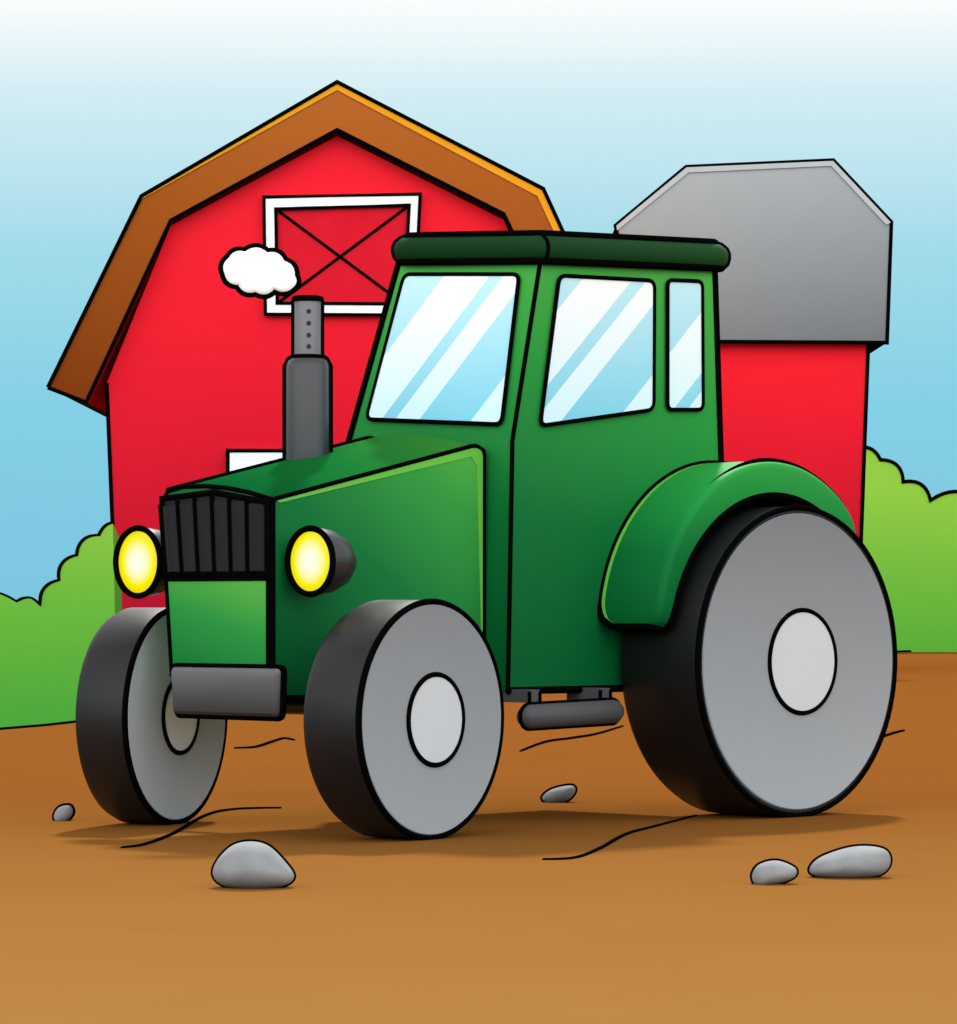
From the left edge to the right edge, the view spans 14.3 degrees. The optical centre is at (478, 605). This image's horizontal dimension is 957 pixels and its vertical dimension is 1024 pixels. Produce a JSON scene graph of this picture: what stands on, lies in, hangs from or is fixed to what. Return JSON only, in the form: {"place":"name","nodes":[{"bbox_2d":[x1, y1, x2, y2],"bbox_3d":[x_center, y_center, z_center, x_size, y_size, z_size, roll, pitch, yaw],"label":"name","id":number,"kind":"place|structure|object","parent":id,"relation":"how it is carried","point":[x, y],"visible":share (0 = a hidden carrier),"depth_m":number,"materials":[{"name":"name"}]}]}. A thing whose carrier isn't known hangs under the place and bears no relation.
{"place":"outdoors","nodes":[
{"label":"outdoors","id":0,"kind":"place"},
{"bbox_2d":[0,652,956,1023],"bbox_3d":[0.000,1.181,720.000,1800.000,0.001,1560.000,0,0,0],"label":"ground","id":1,"kind":"structure","parent":0,"point":[486,914],"depth_m":15.22,"materials":[{"name":"brown soil"}]},
{"bbox_2d":[0,521,121,726],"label":"hedge","id":2,"kind":"object","parent":1,"relation":"on","point":[47,636],"visible":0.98,"depth_m":44.37,"materials":[{"name":"green plant"}]},
{"bbox_2d":[52,803,74,820],"bbox_3d":[-2.279,1.144,21.032,0.099,0.120,0.099,0,0,45],"label":"stone","id":3,"kind":"object","parent":1,"relation":"on","point":[64,812],"visible":0.98,"depth_m":21.01,"materials":[{"name":"grey stone"}]},
{"bbox_2d":[120,807,281,847],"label":"furrow","id":4,"kind":"structure","parent":1,"relation":"on","point":[183,827],"depth_m":20.65,"materials":[{"name":"black"}]},
{"bbox_2d":[211,839,295,887],"bbox_3d":[-0.943,1.089,16.035,0.360,0.220,0.274,0,0,0],"label":"stone","id":5,"kind":"object","parent":1,"relation":"on","point":[250,863],"visible":0.98,"depth_m":15.94,"materials":[{"name":"grey stone"}]},
{"bbox_2d":[234,737,295,748],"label":"furrow","id":6,"kind":"structure","parent":1,"relation":"on","point":[266,743],"depth_m":32.37,"materials":[{"name":"black soil"}]},
{"bbox_2d":[0,650,911,729],"bbox_3d":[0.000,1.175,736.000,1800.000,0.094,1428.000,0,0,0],"label":"horizon line","id":7,"kind":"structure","parent":1,"relation":"on","point":[74,721],"depth_m":37.40,"materials":[{"name":"black"}]},
{"bbox_2d":[46,80,564,609],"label":"barn","id":8,"kind":"structure","parent":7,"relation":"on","point":[174,356],"depth_m":65.00,"materials":[{"name":"red wood"}]},
{"bbox_2d":[226,449,281,471],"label":"door","id":9,"kind":"structure","parent":8,"relation":"in","point":[235,458],"depth_m":64.88,"materials":[{"name":"white wood"}]},
{"bbox_2d":[76,230,896,839],"bbox_3d":[0.021,-0.483,21.252,2.542,3.342,4.413,0,0,44],"label":"tractor","id":10,"kind":"object","parent":1,"relation":"on","point":[526,484],"visible":1,"depth_m":20.82,"materials":[{"name":"green paint"}]},
{"bbox_2d":[218,243,301,298],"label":"smoke puff","id":11,"kind":"object","parent":10,"relation":"attached to","point":[258,270],"visible":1,"depth_m":20.63,"materials":[{"name":"white"}]},
{"bbox_2d":[540,783,577,801],"bbox_3d":[0.484,1.137,23.001,0.191,0.138,0.177,0,0,35],"label":"stone","id":12,"kind":"object","parent":1,"relation":"on","point":[567,792],"visible":0.99,"depth_m":22.95,"materials":[{"name":"grey stone"}]},
{"bbox_2d":[519,725,623,751],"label":"furrow","id":13,"kind":"structure","parent":1,"relation":"on","point":[565,738],"depth_m":33.74,"materials":[{"name":"black soil"}]},
{"bbox_2d":[542,814,696,859],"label":"furrow","id":14,"kind":"structure","parent":1,"relation":"on","point":[612,841],"depth_m":19.15,"materials":[{"name":"black"}]},
{"bbox_2d":[613,158,892,541],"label":"shed","id":15,"kind":"structure","parent":1,"relation":"on","point":[804,280],"depth_m":66.30,"materials":[{"name":"red"}]},
{"bbox_2d":[750,858,798,884],"bbox_3d":[1.256,1.136,16.247,0.209,0.127,0.154,0,0,0],"label":"stone","id":16,"kind":"object","parent":1,"relation":"on","point":[772,871],"visible":1,"depth_m":16.20,"materials":[{"name":"grey stone"}]},
{"bbox_2d":[807,844,892,877],"bbox_3d":[1.615,1.117,16.643,0.372,0.163,0.248,0,0,0],"label":"stone","id":17,"kind":"object","parent":1,"relation":"on","point":[861,861],"visible":0.98,"depth_m":16.56,"materials":[{"name":"grey stone"}]},
{"bbox_2d":[885,729,904,736],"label":"furrow","id":18,"kind":"structure","parent":1,"relation":"on","point":[892,733],"depth_m":35.12,"materials":[{"name":"black soil"}]},
{"bbox_2d":[863,446,956,651],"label":"hedge","id":19,"kind":"object","parent":1,"relation":"on","point":[910,535],"visible":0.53,"depth_m":97.00,"materials":[{"name":"green plant"}]},
{"bbox_2d":[0,0,956,599],"label":"sky","id":20,"kind":"structure","parent":0,"point":[597,104],"materials":[{"name":"blue"}]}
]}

